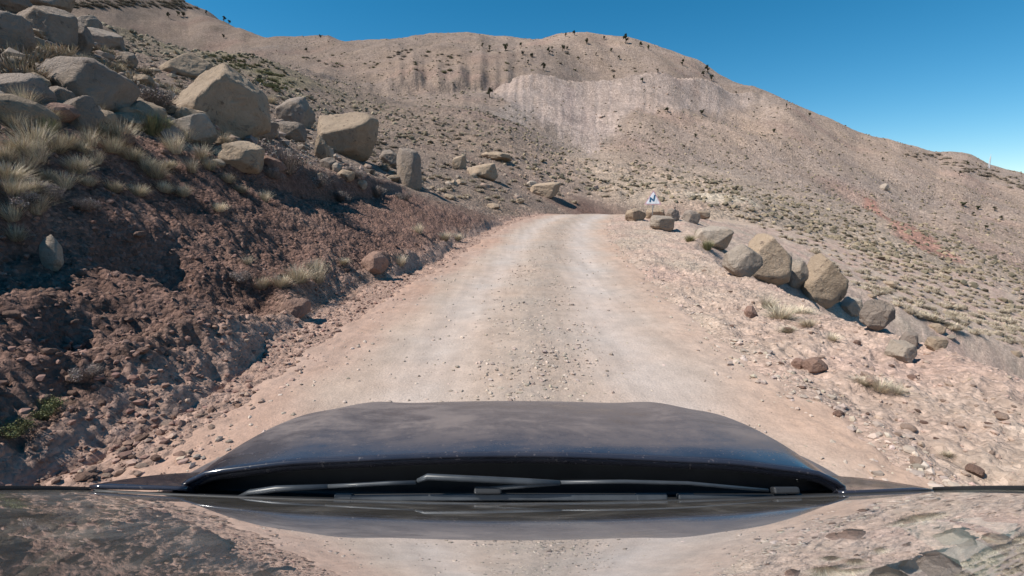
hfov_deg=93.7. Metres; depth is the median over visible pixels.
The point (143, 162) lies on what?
grass tussock
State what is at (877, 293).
cushion tuft
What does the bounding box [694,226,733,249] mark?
boulder
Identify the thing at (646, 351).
dirt road
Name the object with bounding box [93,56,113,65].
dry shrub
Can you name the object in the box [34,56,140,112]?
boulder
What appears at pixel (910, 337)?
boulder
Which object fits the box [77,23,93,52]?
boulder
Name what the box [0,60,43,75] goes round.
dry shrub
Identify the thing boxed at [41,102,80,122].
stone
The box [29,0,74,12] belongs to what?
boulder
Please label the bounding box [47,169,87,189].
grass tussock
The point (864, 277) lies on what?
cushion tuft
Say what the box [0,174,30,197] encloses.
grass tussock
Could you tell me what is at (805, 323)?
grass tussock
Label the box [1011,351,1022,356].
stone
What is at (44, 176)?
grass tussock
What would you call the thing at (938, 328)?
stone
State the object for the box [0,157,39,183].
grass tussock
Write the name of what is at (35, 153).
grass tussock
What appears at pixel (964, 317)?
cushion tuft
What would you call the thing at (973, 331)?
cushion tuft
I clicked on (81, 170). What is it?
grass tussock
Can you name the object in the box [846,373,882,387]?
grass tussock
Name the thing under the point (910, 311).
cushion tuft
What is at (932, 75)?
sky
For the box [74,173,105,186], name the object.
grass tussock
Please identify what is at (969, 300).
stone
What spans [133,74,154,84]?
rock
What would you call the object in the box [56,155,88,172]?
grass tussock
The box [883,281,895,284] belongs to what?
stone
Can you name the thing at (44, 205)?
grass tussock
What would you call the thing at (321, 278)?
grass tussock
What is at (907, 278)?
cushion tuft
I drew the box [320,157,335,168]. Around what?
stone
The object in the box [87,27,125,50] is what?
boulder
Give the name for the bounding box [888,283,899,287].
cushion tuft
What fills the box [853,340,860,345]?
stone
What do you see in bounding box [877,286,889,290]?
cushion tuft
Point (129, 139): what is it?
tussock
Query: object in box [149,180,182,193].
grass tussock
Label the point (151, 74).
dry shrub
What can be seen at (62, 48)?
dry shrub
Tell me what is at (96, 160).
grass tussock
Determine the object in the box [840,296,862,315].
boulder
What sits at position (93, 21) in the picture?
boulder
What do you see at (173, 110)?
rock
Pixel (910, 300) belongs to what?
cushion tuft
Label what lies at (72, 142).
grass tussock
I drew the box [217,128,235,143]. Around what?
grass tussock
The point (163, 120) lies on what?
grass tussock
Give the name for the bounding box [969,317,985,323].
cushion tuft
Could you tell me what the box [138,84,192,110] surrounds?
shrub
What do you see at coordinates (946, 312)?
cushion tuft
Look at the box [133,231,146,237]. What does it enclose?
clod
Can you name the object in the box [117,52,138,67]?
boulder
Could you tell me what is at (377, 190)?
shrub
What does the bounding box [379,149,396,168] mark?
boulder
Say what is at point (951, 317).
cushion tuft
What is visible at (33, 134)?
grass tussock
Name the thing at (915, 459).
stone
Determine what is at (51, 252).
boulder
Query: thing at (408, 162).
boulder
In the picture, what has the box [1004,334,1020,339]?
cushion tuft
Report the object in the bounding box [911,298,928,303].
cushion tuft
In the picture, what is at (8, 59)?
dry shrub
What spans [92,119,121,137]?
grass tussock
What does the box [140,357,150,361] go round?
clod
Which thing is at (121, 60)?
dry shrub
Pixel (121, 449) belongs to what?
stone
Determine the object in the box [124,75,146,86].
dry shrub
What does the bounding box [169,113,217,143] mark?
boulder
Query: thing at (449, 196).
rock
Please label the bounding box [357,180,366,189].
stone
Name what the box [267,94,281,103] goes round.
grass tussock
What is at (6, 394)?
clod
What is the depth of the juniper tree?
124.96 m
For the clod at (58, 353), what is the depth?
3.50 m
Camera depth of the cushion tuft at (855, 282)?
26.15 m
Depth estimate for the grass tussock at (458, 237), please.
16.68 m
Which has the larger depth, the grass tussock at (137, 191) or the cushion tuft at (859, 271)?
the cushion tuft at (859, 271)
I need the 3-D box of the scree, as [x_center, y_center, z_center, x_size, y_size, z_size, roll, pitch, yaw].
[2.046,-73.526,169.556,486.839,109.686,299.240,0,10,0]
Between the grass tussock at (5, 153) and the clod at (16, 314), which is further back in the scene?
the grass tussock at (5, 153)
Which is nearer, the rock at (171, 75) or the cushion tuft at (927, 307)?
the cushion tuft at (927, 307)
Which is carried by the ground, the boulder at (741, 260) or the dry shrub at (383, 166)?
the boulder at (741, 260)
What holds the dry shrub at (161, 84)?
on the hillside
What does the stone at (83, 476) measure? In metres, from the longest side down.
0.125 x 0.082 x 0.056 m
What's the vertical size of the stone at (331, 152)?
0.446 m
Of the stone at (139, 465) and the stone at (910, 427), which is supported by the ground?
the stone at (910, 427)
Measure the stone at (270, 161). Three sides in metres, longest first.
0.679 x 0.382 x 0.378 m
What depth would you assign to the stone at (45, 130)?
6.68 m
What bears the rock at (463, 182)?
on the hillside
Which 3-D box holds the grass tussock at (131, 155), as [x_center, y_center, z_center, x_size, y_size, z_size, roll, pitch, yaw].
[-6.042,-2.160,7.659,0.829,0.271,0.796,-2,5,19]
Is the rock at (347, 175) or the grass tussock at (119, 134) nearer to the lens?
the grass tussock at (119, 134)
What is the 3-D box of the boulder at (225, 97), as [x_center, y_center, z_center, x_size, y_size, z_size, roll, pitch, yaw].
[-7.353,-4.578,12.113,2.021,2.027,2.060,6,12,32]
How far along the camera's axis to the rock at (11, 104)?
6.54 m
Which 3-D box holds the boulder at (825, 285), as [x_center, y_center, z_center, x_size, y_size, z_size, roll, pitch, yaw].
[11.909,-0.264,18.446,1.526,2.123,1.145,0,10,0]
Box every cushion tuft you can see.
[807,248,821,253]
[849,279,863,284]
[853,268,866,273]
[853,285,874,290]
[860,275,873,279]
[869,283,879,288]
[871,289,888,295]
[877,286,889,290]
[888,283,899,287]
[889,299,904,306]
[900,306,920,314]
[903,275,916,280]
[903,303,916,308]
[905,298,915,302]
[909,302,927,306]
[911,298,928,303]
[914,312,930,318]
[920,304,938,309]
[920,311,945,320]
[930,314,947,322]
[931,288,940,293]
[936,301,953,308]
[941,308,956,316]
[941,314,964,321]
[941,320,953,325]
[945,321,967,330]
[951,303,964,309]
[954,318,973,325]
[956,314,970,320]
[964,326,983,334]
[968,311,982,316]
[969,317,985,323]
[976,328,991,332]
[980,330,994,335]
[986,324,1006,329]
[987,314,999,319]
[987,321,1001,326]
[992,329,1008,335]
[995,309,1009,312]
[995,315,1010,322]
[1000,323,1015,328]
[1002,326,1017,331]
[1002,336,1019,343]
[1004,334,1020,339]
[1007,318,1018,324]
[1014,326,1023,330]
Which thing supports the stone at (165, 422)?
on the ground
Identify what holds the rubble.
on the ground
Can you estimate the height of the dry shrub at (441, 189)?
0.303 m
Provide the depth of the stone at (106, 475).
2.88 m
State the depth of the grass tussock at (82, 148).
6.87 m
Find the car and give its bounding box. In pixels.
[0,401,1023,575]
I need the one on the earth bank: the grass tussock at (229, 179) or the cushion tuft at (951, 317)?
the grass tussock at (229, 179)
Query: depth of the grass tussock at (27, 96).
6.96 m
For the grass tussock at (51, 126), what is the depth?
6.72 m
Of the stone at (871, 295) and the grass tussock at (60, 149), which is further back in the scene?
the stone at (871, 295)
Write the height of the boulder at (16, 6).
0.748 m
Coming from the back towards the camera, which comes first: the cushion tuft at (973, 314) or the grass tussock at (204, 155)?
the cushion tuft at (973, 314)
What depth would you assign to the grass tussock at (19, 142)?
5.87 m
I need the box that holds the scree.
[104,25,1023,324]
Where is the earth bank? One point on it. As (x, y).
(150, 256)
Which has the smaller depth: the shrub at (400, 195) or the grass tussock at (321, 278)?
the grass tussock at (321, 278)
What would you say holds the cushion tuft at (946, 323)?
on the ground
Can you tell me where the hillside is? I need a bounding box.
[2,10,695,308]
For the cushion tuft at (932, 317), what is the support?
on the ground
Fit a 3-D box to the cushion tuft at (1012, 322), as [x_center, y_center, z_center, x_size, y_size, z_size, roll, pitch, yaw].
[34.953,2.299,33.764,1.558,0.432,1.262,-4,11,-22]
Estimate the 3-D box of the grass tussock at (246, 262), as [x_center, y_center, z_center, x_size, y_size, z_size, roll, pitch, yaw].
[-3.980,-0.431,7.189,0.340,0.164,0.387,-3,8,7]
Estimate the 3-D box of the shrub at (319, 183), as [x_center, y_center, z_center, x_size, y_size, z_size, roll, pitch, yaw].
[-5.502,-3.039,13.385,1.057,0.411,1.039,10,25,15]
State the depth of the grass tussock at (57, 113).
7.11 m
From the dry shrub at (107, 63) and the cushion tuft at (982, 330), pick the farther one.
the cushion tuft at (982, 330)
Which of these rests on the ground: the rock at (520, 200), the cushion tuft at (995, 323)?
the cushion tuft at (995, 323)
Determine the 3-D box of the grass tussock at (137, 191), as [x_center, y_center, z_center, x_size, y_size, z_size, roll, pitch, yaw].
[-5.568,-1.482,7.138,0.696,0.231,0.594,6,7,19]
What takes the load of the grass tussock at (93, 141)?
on the earth bank
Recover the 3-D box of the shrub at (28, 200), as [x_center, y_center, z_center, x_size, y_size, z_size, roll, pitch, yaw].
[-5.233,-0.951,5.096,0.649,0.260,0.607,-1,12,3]
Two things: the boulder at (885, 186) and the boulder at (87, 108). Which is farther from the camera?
the boulder at (885, 186)
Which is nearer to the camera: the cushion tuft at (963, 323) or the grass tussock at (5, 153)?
the grass tussock at (5, 153)
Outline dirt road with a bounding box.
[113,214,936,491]
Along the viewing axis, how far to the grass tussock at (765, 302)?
7.33 m
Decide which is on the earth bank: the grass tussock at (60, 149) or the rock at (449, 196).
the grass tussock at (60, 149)
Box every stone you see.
[31,72,50,86]
[35,127,53,136]
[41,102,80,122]
[75,472,93,480]
[102,473,111,478]
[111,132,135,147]
[113,469,125,476]
[116,447,126,451]
[128,454,135,458]
[134,463,148,468]
[135,433,149,441]
[151,454,160,460]
[153,447,162,452]
[158,118,172,127]
[159,419,171,426]
[161,149,168,154]
[207,424,214,429]
[208,406,215,412]
[212,159,225,166]
[214,136,228,144]
[264,155,286,171]
[279,298,310,317]
[314,134,328,158]
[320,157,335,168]
[328,149,333,157]
[331,162,341,171]
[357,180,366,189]
[744,305,757,317]
[790,358,802,368]
[800,357,828,372]
[832,409,844,416]
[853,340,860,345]
[861,371,873,376]
[865,377,878,386]
[868,293,876,298]
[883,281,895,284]
[900,423,916,431]
[907,374,917,380]
[909,456,922,463]
[929,323,945,333]
[945,334,956,339]
[963,298,972,302]
[965,463,984,477]
[995,412,1009,419]
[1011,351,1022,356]
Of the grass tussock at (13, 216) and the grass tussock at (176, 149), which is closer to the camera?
the grass tussock at (13, 216)
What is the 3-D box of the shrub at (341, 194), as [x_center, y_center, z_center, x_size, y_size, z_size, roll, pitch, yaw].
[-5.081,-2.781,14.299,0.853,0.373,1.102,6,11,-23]
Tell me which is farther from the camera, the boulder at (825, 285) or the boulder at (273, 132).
the boulder at (825, 285)
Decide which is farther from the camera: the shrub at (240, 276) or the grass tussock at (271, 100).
the grass tussock at (271, 100)
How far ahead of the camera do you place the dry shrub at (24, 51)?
9.44 m
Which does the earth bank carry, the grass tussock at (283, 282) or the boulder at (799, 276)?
the grass tussock at (283, 282)
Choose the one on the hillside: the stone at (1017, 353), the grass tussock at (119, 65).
the grass tussock at (119, 65)
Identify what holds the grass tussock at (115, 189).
on the earth bank
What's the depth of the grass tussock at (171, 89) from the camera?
17.68 m
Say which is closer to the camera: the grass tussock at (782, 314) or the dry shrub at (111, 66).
the grass tussock at (782, 314)
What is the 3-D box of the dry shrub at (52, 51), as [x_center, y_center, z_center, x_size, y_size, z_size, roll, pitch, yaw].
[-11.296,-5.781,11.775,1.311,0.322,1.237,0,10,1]
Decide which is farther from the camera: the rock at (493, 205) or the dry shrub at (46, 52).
the rock at (493, 205)
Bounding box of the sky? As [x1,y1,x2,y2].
[185,0,1023,172]
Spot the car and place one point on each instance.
(511, 488)
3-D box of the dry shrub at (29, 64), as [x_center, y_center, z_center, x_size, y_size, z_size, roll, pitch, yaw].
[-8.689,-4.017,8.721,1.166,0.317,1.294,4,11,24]
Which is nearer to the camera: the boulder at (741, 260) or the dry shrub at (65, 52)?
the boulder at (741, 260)
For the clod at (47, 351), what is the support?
on the earth bank
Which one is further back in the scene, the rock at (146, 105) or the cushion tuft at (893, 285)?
the cushion tuft at (893, 285)
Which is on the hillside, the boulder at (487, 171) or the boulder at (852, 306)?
the boulder at (487, 171)
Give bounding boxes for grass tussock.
[0,111,37,129]
[0,132,51,153]
[0,141,19,160]
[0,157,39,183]
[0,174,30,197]
[0,198,31,222]
[0,223,45,241]
[1,49,36,66]
[1,115,63,149]
[2,146,54,173]
[3,83,44,102]
[11,140,55,162]
[18,175,65,192]
[25,115,69,134]
[29,189,68,210]
[29,200,52,215]
[30,167,74,181]
[38,130,74,153]
[42,104,73,120]
[45,126,94,148]
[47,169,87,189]
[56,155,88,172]
[62,152,98,173]
[64,125,104,146]
[66,140,99,153]
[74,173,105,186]
[79,150,108,164]
[90,131,133,153]
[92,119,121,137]
[100,179,129,192]
[102,115,148,144]
[114,62,128,69]
[117,143,155,160]
[123,181,159,196]
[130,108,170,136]
[133,158,177,178]
[135,153,164,169]
[144,129,196,153]
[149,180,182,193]
[153,116,176,128]
[153,158,181,168]
[163,85,179,93]
[171,182,192,196]
[176,127,200,141]
[177,155,202,172]
[183,143,214,160]
[198,156,220,170]
[209,202,227,211]
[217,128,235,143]
[218,172,239,183]
[233,182,247,192]
[241,256,252,264]
[248,275,270,289]
[256,190,273,202]
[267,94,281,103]
[268,273,297,287]
[273,262,319,282]
[298,255,340,283]
[299,258,324,269]
[337,257,350,264]
[397,254,407,266]
[411,223,423,233]
[437,230,452,240]
[453,234,462,240]
[682,234,697,241]
[699,239,715,249]
[756,300,807,322]
[757,291,788,309]
[775,325,796,333]
[783,304,827,314]
[795,318,817,326]
[822,331,846,341]
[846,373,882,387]
[866,375,900,393]
[882,381,913,395]
[939,449,957,457]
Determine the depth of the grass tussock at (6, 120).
6.33 m
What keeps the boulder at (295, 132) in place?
on the hillside
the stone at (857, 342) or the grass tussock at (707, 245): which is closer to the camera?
the stone at (857, 342)
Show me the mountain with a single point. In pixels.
(593, 90)
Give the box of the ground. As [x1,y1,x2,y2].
[0,214,1023,486]
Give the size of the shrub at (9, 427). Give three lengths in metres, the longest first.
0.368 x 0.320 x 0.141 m
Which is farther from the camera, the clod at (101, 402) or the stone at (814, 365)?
the stone at (814, 365)
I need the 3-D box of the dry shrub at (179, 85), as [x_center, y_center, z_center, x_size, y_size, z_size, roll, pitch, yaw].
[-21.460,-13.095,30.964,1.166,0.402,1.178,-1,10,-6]
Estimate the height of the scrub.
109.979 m
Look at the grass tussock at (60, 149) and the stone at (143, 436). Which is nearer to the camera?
the stone at (143, 436)
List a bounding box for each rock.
[0,93,61,129]
[33,28,43,38]
[101,110,119,128]
[115,107,153,118]
[115,112,148,129]
[131,100,166,118]
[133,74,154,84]
[149,67,161,72]
[165,105,179,113]
[167,73,177,78]
[174,107,209,118]
[337,169,354,181]
[388,175,399,181]
[444,193,454,199]
[456,179,466,184]
[487,203,499,208]
[516,198,524,202]
[527,181,535,186]
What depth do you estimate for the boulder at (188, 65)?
37.24 m
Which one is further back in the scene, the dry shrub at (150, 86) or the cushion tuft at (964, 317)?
the cushion tuft at (964, 317)
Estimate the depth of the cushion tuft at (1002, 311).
36.73 m
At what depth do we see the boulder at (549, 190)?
42.13 m
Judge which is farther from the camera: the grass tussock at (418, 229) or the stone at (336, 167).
the stone at (336, 167)
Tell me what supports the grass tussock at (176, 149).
on the earth bank
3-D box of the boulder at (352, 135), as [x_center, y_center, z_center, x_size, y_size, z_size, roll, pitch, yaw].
[-8.646,-7.888,25.124,3.357,2.710,2.686,0,10,0]
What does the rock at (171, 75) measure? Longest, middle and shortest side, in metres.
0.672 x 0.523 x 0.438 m
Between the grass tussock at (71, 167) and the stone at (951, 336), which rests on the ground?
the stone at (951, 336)
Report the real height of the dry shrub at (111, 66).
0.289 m
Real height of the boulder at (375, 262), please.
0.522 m
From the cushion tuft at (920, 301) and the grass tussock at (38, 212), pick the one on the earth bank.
the grass tussock at (38, 212)
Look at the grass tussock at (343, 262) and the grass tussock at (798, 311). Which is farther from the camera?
the grass tussock at (343, 262)
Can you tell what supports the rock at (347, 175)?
on the hillside
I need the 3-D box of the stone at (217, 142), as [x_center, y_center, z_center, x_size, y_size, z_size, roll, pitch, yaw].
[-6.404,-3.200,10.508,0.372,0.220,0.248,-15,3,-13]
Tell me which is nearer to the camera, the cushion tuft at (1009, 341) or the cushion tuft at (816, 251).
the cushion tuft at (1009, 341)
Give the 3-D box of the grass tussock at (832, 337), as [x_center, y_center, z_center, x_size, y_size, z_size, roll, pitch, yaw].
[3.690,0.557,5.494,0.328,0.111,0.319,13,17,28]
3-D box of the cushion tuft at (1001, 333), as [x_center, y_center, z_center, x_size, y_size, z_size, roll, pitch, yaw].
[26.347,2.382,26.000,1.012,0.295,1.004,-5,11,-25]
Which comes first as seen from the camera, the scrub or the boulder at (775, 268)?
the boulder at (775, 268)
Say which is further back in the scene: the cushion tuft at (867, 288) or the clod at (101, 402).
the cushion tuft at (867, 288)
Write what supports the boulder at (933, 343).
on the ground
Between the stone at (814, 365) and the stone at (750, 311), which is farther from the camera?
the stone at (750, 311)
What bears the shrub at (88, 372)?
on the earth bank
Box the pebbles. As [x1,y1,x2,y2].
[0,9,511,193]
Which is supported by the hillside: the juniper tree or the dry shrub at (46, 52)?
the dry shrub at (46, 52)
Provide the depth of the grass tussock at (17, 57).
8.26 m
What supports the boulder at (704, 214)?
on the ground
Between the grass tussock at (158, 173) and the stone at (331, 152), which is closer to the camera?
the grass tussock at (158, 173)
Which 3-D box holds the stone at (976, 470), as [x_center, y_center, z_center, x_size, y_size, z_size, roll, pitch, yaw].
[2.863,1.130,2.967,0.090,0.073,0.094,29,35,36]
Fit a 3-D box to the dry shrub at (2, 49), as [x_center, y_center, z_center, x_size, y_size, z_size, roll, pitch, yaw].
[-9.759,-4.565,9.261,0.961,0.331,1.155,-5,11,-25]
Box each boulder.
[0,0,32,12]
[0,11,35,52]
[0,73,56,103]
[17,5,78,49]
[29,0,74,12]
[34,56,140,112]
[39,235,63,271]
[49,86,75,100]
[62,95,104,132]
[77,15,102,28]
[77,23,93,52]
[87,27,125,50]
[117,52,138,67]
[159,53,212,78]
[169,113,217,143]
[172,63,270,139]
[212,141,265,173]
[258,121,278,141]
[275,97,315,127]
[277,121,306,142]
[317,111,378,161]
[361,251,388,273]
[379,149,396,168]
[396,148,421,189]
[452,155,466,168]
[467,163,497,181]
[481,152,511,161]
[530,182,560,197]
[625,208,645,220]
[646,207,664,218]
[650,215,674,231]
[664,208,679,220]
[681,210,700,223]
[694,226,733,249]
[696,211,709,218]
[722,244,762,276]
[748,233,791,285]
[787,258,808,288]
[801,253,848,308]
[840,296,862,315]
[859,299,895,330]
[879,183,888,190]
[884,339,916,362]
[899,331,917,346]
[924,336,948,350]
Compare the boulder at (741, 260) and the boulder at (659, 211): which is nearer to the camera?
the boulder at (741, 260)
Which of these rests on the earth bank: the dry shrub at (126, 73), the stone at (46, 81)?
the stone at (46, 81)
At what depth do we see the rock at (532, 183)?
45.16 m
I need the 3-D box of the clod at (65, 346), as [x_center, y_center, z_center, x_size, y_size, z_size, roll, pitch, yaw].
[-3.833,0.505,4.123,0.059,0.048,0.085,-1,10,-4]
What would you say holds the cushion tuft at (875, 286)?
on the ground
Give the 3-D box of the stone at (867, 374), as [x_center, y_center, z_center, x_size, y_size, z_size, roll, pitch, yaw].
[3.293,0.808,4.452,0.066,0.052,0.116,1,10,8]
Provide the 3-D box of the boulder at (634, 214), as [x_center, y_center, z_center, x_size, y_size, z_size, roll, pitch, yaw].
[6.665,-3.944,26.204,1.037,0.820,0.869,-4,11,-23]
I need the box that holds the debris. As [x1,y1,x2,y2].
[0,124,575,490]
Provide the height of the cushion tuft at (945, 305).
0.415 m
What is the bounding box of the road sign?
[645,190,660,215]
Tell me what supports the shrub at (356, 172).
on the earth bank
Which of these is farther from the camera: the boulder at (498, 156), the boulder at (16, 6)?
the boulder at (498, 156)
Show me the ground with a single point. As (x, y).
(976, 352)
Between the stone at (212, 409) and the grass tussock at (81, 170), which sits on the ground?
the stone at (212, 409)
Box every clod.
[1,392,13,396]
[2,310,20,318]
[40,348,60,354]
[54,352,62,355]
[60,344,70,348]
[67,390,76,395]
[70,319,78,323]
[77,270,85,275]
[98,399,105,404]
[124,317,132,321]
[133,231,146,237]
[136,347,149,353]
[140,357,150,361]
[149,282,162,287]
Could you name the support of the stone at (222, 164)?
on the earth bank
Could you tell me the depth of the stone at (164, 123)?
9.26 m
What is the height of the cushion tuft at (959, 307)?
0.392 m
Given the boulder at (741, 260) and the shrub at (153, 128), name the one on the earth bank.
the shrub at (153, 128)
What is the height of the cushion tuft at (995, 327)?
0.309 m
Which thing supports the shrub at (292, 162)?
on the earth bank
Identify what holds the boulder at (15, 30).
on the hillside
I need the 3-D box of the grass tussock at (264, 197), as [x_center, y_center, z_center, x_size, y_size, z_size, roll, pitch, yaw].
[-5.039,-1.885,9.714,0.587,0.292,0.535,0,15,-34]
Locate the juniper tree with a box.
[486,87,492,97]
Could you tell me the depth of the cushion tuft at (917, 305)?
25.81 m
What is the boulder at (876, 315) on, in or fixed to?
on the ground
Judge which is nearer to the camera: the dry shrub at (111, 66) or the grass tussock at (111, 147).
the grass tussock at (111, 147)
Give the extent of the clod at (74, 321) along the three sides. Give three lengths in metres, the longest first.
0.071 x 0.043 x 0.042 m
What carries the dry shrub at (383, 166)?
on the hillside
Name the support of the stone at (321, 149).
on the hillside
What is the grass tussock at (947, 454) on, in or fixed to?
on the ground
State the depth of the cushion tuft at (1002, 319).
33.36 m
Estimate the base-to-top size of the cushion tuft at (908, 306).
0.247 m
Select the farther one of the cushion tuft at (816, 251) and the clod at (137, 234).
the cushion tuft at (816, 251)
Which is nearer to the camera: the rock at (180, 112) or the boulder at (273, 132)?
the rock at (180, 112)
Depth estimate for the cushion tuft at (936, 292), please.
35.97 m
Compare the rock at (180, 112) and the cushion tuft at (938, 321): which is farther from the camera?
the cushion tuft at (938, 321)
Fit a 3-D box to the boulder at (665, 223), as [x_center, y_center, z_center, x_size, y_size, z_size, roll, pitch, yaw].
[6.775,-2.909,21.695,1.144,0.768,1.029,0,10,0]
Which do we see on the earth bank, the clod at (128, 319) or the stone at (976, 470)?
the clod at (128, 319)
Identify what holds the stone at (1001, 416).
on the ground
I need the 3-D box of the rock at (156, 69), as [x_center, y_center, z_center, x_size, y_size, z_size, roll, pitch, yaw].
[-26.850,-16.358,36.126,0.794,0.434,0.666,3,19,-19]
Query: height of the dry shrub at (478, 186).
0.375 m
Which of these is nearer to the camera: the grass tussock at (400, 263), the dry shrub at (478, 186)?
the grass tussock at (400, 263)
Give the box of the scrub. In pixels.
[76,17,1023,313]
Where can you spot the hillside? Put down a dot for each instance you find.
(638, 199)
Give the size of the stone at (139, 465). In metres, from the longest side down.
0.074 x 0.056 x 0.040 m
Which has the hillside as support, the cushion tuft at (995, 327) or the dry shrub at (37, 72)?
the dry shrub at (37, 72)
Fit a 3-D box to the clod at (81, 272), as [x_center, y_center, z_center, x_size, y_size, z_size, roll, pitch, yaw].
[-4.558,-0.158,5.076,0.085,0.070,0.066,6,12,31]
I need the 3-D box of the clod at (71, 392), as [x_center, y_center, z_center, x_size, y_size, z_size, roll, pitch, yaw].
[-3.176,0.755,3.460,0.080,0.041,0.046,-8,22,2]
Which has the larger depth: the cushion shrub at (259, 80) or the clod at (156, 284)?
the cushion shrub at (259, 80)
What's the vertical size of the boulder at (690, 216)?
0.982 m
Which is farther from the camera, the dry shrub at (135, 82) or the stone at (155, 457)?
the dry shrub at (135, 82)
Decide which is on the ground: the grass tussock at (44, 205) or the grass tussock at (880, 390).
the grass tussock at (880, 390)
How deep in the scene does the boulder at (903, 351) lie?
5.04 m
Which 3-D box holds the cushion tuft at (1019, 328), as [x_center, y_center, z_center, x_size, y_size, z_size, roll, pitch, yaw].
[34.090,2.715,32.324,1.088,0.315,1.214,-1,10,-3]
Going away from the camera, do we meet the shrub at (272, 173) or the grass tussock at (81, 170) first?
the grass tussock at (81, 170)
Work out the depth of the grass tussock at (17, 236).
4.89 m
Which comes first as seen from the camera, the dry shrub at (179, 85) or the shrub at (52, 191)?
the shrub at (52, 191)
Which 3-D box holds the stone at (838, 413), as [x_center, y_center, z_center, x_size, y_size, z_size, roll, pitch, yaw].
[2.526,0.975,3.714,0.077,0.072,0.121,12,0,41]
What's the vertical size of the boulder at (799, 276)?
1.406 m
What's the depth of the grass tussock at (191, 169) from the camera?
8.55 m
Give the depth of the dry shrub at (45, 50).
10.86 m
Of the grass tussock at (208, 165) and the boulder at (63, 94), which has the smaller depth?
the boulder at (63, 94)
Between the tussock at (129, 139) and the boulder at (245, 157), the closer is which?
the tussock at (129, 139)
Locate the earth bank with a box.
[0,72,645,463]
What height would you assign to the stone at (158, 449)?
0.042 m
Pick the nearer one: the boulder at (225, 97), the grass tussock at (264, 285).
the grass tussock at (264, 285)
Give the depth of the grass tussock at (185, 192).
7.84 m
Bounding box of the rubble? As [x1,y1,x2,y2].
[612,215,1023,485]
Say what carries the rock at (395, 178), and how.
on the hillside
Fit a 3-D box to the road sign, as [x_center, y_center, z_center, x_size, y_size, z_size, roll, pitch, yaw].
[7.377,-4.130,25.181,0.846,1.960,0.086,4,11,24]
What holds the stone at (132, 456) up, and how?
on the ground
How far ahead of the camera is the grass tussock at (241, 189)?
9.31 m
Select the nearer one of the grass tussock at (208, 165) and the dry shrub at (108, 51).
the grass tussock at (208, 165)
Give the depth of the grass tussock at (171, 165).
8.19 m
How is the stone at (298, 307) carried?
on the earth bank
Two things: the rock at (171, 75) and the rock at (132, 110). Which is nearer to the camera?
the rock at (132, 110)
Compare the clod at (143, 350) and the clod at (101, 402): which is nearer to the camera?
the clod at (101, 402)
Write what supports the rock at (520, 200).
on the hillside
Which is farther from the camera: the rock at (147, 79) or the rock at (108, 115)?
the rock at (147, 79)
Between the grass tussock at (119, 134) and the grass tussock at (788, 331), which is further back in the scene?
the grass tussock at (119, 134)
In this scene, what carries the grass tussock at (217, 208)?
on the earth bank
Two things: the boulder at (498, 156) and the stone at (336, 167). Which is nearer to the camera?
the stone at (336, 167)
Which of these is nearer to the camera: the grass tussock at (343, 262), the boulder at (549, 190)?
the grass tussock at (343, 262)
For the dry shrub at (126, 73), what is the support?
on the hillside
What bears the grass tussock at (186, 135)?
on the earth bank
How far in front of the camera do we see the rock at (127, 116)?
8.74 m
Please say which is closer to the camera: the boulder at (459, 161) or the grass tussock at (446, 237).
the grass tussock at (446, 237)
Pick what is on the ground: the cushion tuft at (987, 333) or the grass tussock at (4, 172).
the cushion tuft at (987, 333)
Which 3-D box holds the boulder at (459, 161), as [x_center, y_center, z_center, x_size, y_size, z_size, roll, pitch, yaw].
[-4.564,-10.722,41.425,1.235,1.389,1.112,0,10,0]
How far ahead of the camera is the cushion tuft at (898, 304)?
20.90 m
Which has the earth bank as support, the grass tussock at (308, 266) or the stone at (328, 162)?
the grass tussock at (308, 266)
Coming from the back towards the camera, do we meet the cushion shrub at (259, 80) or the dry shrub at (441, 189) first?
the cushion shrub at (259, 80)
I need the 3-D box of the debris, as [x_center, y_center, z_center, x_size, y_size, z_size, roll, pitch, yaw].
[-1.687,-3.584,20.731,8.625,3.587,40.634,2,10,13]
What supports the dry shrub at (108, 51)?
on the hillside
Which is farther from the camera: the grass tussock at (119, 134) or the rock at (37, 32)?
the rock at (37, 32)
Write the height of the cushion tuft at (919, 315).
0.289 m
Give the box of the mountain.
[71,0,1023,301]
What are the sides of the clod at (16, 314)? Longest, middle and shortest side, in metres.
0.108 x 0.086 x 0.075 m
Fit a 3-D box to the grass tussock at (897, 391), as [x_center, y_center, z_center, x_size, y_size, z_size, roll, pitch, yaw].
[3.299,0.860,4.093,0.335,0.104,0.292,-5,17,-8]
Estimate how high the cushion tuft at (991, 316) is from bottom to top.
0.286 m
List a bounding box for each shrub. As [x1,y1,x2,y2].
[0,42,32,56]
[0,44,56,62]
[0,47,42,71]
[0,58,52,80]
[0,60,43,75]
[0,190,45,210]
[0,415,42,438]
[17,55,43,68]
[29,394,68,420]
[31,178,73,201]
[34,44,60,57]
[35,47,55,57]
[36,42,72,56]
[45,41,77,56]
[46,44,82,56]
[59,361,102,381]
[61,196,102,210]
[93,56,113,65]
[94,43,120,56]
[99,60,120,70]
[114,56,129,63]
[116,69,136,76]
[117,62,138,68]
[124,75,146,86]
[132,64,158,76]
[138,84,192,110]
[141,83,165,89]
[156,81,166,87]
[173,81,187,87]
[228,270,250,282]
[256,77,265,83]
[257,136,322,175]
[262,166,285,179]
[311,172,330,186]
[335,189,351,200]
[343,163,364,178]
[371,184,386,196]
[378,164,390,168]
[395,191,412,199]
[436,187,447,191]
[472,184,485,187]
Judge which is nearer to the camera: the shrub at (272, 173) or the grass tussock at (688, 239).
the shrub at (272, 173)
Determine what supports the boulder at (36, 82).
on the earth bank

